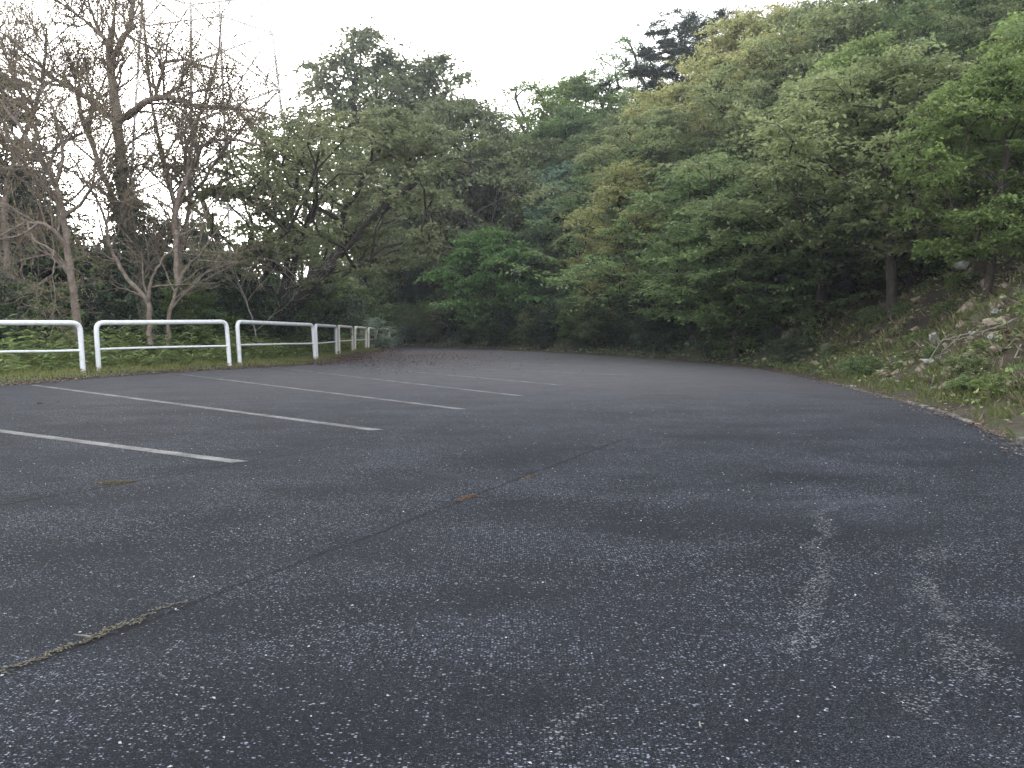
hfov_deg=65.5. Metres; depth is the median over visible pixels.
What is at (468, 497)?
moss tuft
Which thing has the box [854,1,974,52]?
tree
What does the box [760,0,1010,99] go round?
tree
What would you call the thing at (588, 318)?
shrub
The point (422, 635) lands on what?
petals
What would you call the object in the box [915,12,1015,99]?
tree
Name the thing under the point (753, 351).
seedlings
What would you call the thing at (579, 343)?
shrub
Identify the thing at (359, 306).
shrub
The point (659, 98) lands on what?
tree
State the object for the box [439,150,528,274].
tree
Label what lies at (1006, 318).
rock
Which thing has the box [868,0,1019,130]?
tree
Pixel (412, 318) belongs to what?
shrub
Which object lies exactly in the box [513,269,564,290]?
shrub
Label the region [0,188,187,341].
shrub
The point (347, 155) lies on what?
tree
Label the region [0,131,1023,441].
hillside
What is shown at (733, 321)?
tree
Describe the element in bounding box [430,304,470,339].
shrub
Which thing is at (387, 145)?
tree
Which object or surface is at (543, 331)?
shrub
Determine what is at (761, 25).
tree
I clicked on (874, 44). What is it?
tree
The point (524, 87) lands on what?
tree
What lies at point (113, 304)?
shrub
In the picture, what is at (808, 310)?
shrub
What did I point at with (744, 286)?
tree
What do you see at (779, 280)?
shrub
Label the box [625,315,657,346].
shrub
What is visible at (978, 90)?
tree
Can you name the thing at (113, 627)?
moss tuft
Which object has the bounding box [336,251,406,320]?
shrub
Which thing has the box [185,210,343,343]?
bare tree
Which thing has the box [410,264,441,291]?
shrub
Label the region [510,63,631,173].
tree
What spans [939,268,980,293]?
shrub
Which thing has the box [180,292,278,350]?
shrub
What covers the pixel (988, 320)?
rock
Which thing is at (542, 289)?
shrub
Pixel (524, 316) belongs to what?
shrub
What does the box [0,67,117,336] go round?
tree
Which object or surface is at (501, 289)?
shrub
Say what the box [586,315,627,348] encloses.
shrub
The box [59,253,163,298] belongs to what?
shrub
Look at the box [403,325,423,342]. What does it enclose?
shrub
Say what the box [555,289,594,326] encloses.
shrub
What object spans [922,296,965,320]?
shrub
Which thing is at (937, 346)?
dead branch
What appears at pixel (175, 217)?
bare tree
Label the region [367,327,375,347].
guard barrier
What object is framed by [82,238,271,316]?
shrub
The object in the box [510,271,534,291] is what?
shrub
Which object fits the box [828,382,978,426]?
kerb
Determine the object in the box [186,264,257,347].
shrub
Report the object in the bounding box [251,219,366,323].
tree
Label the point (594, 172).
tree
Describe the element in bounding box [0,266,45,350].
shrub
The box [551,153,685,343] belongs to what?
tree
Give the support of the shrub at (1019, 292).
on the hillside
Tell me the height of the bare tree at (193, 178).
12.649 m
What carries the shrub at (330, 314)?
on the hillside
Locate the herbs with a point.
(1004, 320)
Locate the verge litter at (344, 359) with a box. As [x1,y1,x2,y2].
[302,349,416,364]
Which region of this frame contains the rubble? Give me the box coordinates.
[741,217,1023,398]
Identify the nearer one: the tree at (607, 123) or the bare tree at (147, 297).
the bare tree at (147, 297)
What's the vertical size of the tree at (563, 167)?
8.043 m
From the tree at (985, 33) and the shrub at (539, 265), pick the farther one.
the shrub at (539, 265)
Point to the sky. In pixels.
(513, 40)
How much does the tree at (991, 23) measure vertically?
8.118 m
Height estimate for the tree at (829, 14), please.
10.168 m
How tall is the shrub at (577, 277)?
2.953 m
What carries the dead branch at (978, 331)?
on the hillside
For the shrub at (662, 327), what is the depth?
32.94 m
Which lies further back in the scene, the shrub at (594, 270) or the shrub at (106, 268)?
the shrub at (594, 270)
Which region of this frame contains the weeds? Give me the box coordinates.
[0,313,369,374]
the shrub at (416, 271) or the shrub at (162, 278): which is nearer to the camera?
the shrub at (162, 278)
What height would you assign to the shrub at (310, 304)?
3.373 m
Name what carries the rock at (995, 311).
on the hillside
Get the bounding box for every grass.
[0,347,381,384]
[752,270,1023,437]
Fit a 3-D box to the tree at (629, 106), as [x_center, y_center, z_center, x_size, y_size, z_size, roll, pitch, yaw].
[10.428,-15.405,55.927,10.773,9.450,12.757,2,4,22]
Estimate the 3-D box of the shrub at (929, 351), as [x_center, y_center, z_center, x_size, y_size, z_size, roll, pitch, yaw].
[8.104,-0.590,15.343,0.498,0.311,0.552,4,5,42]
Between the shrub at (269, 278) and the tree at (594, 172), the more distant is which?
the tree at (594, 172)
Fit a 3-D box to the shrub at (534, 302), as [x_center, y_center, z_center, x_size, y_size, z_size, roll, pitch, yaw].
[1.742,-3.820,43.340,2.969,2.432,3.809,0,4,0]
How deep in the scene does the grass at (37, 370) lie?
22.08 m
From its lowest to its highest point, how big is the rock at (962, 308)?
0.420 m
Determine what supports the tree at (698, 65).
on the hillside
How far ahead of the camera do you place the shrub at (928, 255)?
23.43 m
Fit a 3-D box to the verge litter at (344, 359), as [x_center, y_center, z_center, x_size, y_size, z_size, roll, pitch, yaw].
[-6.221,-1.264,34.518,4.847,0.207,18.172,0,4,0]
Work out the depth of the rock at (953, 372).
13.41 m
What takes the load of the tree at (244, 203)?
on the hillside
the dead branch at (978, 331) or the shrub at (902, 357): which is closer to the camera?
the dead branch at (978, 331)
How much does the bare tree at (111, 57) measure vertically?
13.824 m
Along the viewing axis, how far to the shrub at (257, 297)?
29.62 m
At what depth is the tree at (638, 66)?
57.05 m
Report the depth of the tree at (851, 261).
22.54 m
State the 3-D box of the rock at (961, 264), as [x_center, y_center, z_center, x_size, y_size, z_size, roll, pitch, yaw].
[11.303,-3.027,19.809,0.635,0.304,0.614,-23,5,22]
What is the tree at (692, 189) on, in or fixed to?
on the hillside
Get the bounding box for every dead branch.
[921,332,954,363]
[938,317,1018,356]
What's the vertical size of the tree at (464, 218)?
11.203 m
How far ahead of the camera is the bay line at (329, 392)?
14.21 m
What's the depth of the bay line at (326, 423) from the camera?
11.24 m
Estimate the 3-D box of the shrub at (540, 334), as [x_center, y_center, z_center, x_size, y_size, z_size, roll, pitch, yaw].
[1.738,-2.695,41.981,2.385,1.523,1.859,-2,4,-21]
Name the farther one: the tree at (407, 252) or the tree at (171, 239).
the tree at (407, 252)
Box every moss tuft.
[0,629,109,672]
[6,618,144,666]
[88,601,186,637]
[94,479,134,484]
[455,494,476,501]
[521,474,536,478]
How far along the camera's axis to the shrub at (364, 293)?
54.10 m
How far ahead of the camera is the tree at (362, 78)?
58.00 m
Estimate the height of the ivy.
9.474 m
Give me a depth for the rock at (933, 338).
15.84 m
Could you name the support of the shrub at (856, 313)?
on the hillside
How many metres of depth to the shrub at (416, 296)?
61.27 m
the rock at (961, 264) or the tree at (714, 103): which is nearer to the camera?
the rock at (961, 264)
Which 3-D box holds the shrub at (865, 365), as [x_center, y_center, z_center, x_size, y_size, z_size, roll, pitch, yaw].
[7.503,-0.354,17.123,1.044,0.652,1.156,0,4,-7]
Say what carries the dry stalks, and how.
on the hillside
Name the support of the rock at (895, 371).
on the hillside
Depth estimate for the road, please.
3.77 m
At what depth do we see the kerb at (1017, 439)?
8.07 m
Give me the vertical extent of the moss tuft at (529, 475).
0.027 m
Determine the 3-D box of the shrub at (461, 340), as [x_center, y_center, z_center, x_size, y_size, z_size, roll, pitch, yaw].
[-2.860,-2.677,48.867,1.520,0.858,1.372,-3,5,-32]
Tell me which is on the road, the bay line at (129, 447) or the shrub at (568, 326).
the bay line at (129, 447)
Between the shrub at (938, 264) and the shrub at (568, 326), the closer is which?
the shrub at (938, 264)
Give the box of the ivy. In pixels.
[361,280,832,374]
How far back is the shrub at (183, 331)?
27.12 m
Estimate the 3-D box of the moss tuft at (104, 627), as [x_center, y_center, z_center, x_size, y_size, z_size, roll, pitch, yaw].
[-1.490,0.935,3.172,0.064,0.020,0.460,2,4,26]
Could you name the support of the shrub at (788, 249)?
on the hillside
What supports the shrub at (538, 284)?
on the hillside
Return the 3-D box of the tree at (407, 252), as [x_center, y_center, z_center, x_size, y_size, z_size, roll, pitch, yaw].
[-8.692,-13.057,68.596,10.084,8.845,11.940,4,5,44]
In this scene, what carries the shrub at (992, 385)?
on the hillside
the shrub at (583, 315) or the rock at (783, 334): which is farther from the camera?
the shrub at (583, 315)
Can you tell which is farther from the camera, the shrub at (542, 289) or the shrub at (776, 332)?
the shrub at (542, 289)
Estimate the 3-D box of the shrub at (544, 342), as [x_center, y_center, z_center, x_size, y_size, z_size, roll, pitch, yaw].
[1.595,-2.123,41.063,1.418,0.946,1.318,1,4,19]
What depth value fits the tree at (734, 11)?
57.97 m
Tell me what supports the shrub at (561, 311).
on the hillside
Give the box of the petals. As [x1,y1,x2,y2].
[0,395,1012,766]
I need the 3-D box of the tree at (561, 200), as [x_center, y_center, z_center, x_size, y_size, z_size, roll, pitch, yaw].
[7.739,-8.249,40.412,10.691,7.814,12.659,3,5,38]
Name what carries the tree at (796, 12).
on the hillside
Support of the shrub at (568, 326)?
on the hillside
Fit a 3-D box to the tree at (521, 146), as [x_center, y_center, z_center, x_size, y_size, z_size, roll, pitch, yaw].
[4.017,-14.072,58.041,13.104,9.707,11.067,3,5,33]
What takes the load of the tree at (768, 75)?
on the hillside
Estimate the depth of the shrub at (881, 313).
21.27 m
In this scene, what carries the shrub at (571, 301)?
on the hillside
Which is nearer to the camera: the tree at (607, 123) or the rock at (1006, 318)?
the rock at (1006, 318)
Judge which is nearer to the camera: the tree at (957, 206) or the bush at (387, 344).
the tree at (957, 206)
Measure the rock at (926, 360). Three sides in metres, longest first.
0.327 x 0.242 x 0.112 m
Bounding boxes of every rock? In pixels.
[781,328,796,337]
[890,369,901,375]
[902,359,916,368]
[921,359,933,363]
[929,332,939,343]
[940,311,951,320]
[940,365,960,376]
[953,259,975,270]
[957,301,975,313]
[960,267,973,278]
[982,318,997,329]
[987,334,999,340]
[988,300,1003,308]
[990,308,998,315]
[993,316,1011,326]
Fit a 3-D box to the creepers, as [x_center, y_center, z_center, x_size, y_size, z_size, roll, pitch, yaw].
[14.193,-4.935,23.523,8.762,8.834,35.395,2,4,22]
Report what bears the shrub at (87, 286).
on the hillside
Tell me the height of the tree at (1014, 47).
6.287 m
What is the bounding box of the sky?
[0,0,872,280]
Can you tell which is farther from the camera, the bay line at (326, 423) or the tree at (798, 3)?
the tree at (798, 3)
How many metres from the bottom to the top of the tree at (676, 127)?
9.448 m
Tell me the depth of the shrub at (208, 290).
30.57 m
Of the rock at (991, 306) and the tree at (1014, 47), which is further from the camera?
the tree at (1014, 47)
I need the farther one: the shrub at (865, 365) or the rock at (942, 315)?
the rock at (942, 315)
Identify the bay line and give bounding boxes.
[0,429,243,462]
[32,385,382,429]
[166,372,463,408]
[271,367,523,395]
[330,364,558,384]
[365,357,596,366]
[367,364,619,374]
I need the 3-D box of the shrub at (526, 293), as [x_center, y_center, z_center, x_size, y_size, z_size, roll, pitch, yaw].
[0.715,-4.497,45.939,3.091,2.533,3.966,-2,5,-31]
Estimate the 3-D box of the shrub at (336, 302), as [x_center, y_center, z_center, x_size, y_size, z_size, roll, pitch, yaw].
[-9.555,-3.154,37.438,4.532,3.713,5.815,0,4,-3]
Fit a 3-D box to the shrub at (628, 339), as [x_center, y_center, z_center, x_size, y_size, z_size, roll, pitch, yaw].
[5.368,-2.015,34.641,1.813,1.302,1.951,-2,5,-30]
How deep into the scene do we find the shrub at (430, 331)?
53.21 m
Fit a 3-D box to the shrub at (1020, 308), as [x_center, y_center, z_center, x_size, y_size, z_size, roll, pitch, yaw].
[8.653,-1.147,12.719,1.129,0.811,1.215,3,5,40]
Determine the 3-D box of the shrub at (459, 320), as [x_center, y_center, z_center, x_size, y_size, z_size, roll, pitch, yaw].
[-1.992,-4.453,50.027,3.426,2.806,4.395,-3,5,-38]
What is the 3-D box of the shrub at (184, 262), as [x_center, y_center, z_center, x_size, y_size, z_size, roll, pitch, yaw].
[-15.316,-3.028,33.018,8.982,5.736,7.001,3,5,32]
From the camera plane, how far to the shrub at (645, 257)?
37.25 m
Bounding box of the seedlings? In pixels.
[356,269,836,374]
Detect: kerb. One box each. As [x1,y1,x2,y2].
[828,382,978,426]
[1014,435,1023,445]
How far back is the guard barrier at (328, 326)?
31.79 m
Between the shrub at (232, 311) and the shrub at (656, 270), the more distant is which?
the shrub at (656, 270)
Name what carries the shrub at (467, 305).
on the hillside
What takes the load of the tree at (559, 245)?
on the hillside
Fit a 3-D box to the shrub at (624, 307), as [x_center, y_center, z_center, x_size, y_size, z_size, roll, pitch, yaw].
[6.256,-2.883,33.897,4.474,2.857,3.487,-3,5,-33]
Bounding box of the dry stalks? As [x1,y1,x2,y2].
[742,213,1023,405]
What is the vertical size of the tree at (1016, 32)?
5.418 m
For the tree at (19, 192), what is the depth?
29.74 m
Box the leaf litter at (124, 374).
[0,358,340,385]
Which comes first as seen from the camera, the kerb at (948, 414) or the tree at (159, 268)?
the kerb at (948, 414)
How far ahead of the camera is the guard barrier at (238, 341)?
26.16 m
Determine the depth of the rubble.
17.67 m
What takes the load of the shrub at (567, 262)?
on the hillside
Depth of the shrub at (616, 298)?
35.73 m
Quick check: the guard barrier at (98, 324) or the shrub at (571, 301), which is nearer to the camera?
the guard barrier at (98, 324)
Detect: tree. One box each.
[0,0,170,358]
[0,0,175,330]
[0,0,332,351]
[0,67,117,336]
[10,169,95,328]
[48,116,243,344]
[89,200,194,344]
[111,30,322,344]
[115,0,319,319]
[132,90,362,285]
[148,218,211,349]
[152,99,555,340]
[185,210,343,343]
[185,222,239,344]
[233,100,398,276]
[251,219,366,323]
[260,16,458,337]
[300,158,425,302]
[329,41,515,301]
[337,83,577,328]
[355,148,521,286]
[392,212,462,269]
[412,226,552,345]
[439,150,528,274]
[453,74,573,182]
[455,192,505,241]
[475,103,636,243]
[486,171,565,280]
[495,147,819,341]
[498,135,583,214]
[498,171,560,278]
[507,159,622,279]
[507,184,630,279]
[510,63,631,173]
[521,137,708,267]
[528,103,748,252]
[548,113,682,210]
[548,145,651,218]
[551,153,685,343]
[573,89,681,171]
[574,77,721,205]
[581,28,675,138]
[585,30,717,134]
[592,145,708,217]
[603,84,642,114]
[611,178,917,339]
[627,0,767,109]
[633,185,870,359]
[652,62,1023,331]
[665,1,807,143]
[667,18,821,184]
[670,66,846,199]
[671,0,861,147]
[673,0,779,70]
[675,0,955,176]
[676,43,790,160]
[738,31,1023,319]
[755,0,823,35]
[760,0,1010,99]
[761,0,936,140]
[773,66,944,279]
[789,21,941,203]
[809,92,1022,268]
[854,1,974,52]
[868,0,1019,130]
[885,42,1023,300]
[904,0,1023,127]
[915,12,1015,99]
[944,59,1023,204]
[948,3,1021,75]
[960,4,1023,185]
[978,18,1023,172]
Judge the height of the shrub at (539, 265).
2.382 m
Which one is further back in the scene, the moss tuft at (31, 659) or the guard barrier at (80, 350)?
the guard barrier at (80, 350)
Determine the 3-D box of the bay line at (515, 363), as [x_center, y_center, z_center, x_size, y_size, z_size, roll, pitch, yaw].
[-1.796,-0.812,28.456,12.749,0.001,0.155,4,5,43]
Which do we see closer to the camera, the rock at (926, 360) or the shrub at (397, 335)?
the rock at (926, 360)
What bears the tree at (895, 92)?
on the hillside
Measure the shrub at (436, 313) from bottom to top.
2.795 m
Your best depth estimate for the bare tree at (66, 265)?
22.01 m
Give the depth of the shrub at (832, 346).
21.21 m
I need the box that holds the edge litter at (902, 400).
[393,344,1023,458]
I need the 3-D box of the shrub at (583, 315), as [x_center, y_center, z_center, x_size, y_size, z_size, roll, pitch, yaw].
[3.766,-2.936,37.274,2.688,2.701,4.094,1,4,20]
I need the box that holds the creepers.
[832,205,1023,422]
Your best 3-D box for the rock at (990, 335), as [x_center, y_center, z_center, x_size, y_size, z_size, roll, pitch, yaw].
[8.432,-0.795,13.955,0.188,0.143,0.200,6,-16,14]
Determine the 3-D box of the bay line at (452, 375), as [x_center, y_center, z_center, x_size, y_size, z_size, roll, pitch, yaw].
[-2.549,-0.319,21.299,0.154,0.001,12.249,-3,5,-36]
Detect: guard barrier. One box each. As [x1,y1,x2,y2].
[0,320,85,372]
[94,320,231,370]
[235,320,316,363]
[314,324,337,356]
[337,325,353,352]
[354,326,366,349]
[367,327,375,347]
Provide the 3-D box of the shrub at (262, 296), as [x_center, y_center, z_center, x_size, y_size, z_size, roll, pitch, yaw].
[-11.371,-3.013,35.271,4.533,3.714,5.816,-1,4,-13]
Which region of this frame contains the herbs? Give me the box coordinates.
[832,189,1023,420]
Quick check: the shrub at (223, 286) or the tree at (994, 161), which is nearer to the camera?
the tree at (994, 161)
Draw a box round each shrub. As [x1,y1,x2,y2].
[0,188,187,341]
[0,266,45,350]
[0,272,104,350]
[1,248,132,336]
[2,280,158,349]
[38,244,106,286]
[44,290,165,350]
[56,262,201,339]
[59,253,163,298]
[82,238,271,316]
[93,246,240,344]
[107,297,196,349]
[134,276,251,345]
[137,295,231,350]
[153,274,244,351]
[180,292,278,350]
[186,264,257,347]
[197,240,294,318]
[208,280,328,349]
[214,277,303,342]
[241,278,334,345]
[289,281,347,340]
[293,280,360,345]
[302,273,366,342]
[305,277,392,333]
[319,281,369,338]
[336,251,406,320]
[383,302,423,336]
[387,269,428,297]
[389,309,425,335]
[392,321,414,342]
[400,288,435,309]
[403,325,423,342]
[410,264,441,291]
[410,300,440,329]
[412,313,449,342]
[425,292,464,330]
[427,286,462,322]
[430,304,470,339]
[450,292,497,331]
[453,283,501,324]
[456,293,501,340]
[456,335,477,344]
[476,277,517,329]
[504,284,534,320]
[507,283,558,316]
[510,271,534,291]
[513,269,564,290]
[513,302,548,338]
[515,311,559,343]
[518,292,558,331]
[523,281,560,315]
[524,320,557,346]
[526,251,563,277]
[527,293,567,339]
[532,334,553,348]
[544,287,582,330]
[547,250,600,287]
[548,314,590,343]
[553,259,657,330]
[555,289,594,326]
[557,282,601,324]
[558,288,596,336]
[559,256,605,290]
[566,293,616,346]
[569,336,590,348]
[574,289,620,333]
[578,261,630,284]
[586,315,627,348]
[588,287,661,336]
[601,281,658,317]
[603,286,686,346]
[617,327,649,348]
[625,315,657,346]
[627,241,667,281]
[628,315,676,352]
[637,257,722,309]
[644,319,679,337]
[672,257,761,309]
[680,321,708,340]
[709,288,762,327]
[724,219,832,276]
[751,271,862,328]
[760,324,794,342]
[762,333,823,362]
[773,297,846,333]
[817,340,846,354]
[831,200,909,264]
[831,352,892,375]
[838,355,855,367]
[852,308,876,317]
[854,304,885,326]
[883,285,909,294]
[887,301,909,315]
[889,349,919,367]
[899,328,935,344]
[906,251,940,263]
[918,259,953,276]
[920,345,944,358]
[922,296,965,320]
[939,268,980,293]
[940,350,992,380]
[941,372,981,394]
[965,370,1019,399]
[969,338,997,354]
[1007,362,1023,376]
[1012,287,1023,303]
[1012,295,1023,330]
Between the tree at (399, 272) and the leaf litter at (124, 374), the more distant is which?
the tree at (399, 272)
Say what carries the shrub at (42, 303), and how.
on the hillside
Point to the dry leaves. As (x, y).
(1008, 382)
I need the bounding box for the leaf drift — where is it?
[86,349,566,422]
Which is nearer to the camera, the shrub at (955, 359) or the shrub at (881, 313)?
the shrub at (955, 359)
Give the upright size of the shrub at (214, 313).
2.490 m
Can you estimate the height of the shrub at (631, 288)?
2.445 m
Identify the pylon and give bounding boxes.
[131,0,289,272]
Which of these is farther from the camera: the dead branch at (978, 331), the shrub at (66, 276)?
the shrub at (66, 276)
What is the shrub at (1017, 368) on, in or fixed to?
on the hillside
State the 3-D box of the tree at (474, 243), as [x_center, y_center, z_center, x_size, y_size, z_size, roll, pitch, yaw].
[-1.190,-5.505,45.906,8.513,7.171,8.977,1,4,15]
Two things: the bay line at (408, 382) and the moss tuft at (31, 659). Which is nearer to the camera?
the moss tuft at (31, 659)
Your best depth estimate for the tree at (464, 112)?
49.15 m
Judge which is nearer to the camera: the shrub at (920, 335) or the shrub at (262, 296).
the shrub at (920, 335)
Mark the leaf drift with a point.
(412, 361)
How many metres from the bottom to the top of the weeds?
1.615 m
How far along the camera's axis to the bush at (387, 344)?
46.37 m
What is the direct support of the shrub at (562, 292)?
on the hillside
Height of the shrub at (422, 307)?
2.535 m
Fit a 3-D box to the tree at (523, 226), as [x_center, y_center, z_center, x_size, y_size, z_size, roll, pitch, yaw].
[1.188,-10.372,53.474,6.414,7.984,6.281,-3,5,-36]
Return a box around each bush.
[356,317,396,347]
[373,335,400,348]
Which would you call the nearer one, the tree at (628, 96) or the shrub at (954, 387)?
the shrub at (954, 387)
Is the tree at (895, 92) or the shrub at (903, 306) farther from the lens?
the tree at (895, 92)
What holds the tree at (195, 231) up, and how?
on the hillside
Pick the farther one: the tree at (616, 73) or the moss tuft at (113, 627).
the tree at (616, 73)
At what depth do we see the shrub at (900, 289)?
23.09 m
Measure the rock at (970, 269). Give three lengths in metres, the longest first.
0.736 x 0.434 x 0.383 m
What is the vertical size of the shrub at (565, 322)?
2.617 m
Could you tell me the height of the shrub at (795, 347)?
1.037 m
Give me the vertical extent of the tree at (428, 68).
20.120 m
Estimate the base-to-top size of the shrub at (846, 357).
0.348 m
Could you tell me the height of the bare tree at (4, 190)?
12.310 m
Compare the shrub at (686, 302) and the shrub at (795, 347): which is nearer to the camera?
the shrub at (795, 347)
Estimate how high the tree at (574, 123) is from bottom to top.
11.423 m
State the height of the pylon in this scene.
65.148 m
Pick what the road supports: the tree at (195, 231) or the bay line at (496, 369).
the bay line at (496, 369)
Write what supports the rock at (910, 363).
on the hillside
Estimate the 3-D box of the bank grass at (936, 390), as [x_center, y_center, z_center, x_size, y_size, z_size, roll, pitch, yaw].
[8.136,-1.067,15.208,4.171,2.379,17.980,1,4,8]
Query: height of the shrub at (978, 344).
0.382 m
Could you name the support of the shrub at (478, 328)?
on the hillside
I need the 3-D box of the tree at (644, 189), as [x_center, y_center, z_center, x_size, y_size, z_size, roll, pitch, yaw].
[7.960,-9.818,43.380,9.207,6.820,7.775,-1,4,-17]
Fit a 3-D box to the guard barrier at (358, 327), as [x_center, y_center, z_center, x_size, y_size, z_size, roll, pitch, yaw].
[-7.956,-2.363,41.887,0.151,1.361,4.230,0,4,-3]
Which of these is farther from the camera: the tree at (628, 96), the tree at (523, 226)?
the tree at (628, 96)
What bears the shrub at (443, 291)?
on the hillside
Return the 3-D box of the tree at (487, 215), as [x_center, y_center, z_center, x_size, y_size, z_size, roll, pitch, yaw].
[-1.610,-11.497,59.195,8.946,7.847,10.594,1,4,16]
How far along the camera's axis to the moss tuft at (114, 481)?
5.96 m
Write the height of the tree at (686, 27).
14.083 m
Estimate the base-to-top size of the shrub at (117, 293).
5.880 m
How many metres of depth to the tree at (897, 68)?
19.79 m
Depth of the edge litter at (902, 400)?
13.27 m
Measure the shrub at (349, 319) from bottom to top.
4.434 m
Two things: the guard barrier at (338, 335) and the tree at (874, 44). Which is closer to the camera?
the tree at (874, 44)
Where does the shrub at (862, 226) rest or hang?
on the hillside
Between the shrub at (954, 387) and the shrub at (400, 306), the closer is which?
the shrub at (954, 387)
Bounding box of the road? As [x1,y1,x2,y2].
[0,345,1023,767]
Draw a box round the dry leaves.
[833,224,1022,422]
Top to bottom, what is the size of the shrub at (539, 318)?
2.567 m
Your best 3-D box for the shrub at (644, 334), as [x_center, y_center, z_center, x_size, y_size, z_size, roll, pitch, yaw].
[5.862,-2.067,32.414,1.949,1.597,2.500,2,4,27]
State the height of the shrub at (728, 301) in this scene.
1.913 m
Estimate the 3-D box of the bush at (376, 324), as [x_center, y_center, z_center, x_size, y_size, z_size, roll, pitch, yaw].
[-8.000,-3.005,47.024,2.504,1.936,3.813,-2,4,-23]
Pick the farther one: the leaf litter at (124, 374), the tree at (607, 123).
the tree at (607, 123)
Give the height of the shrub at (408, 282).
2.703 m
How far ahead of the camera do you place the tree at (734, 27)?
44.44 m
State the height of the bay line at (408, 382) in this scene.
0.001 m
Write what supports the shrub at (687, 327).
on the hillside

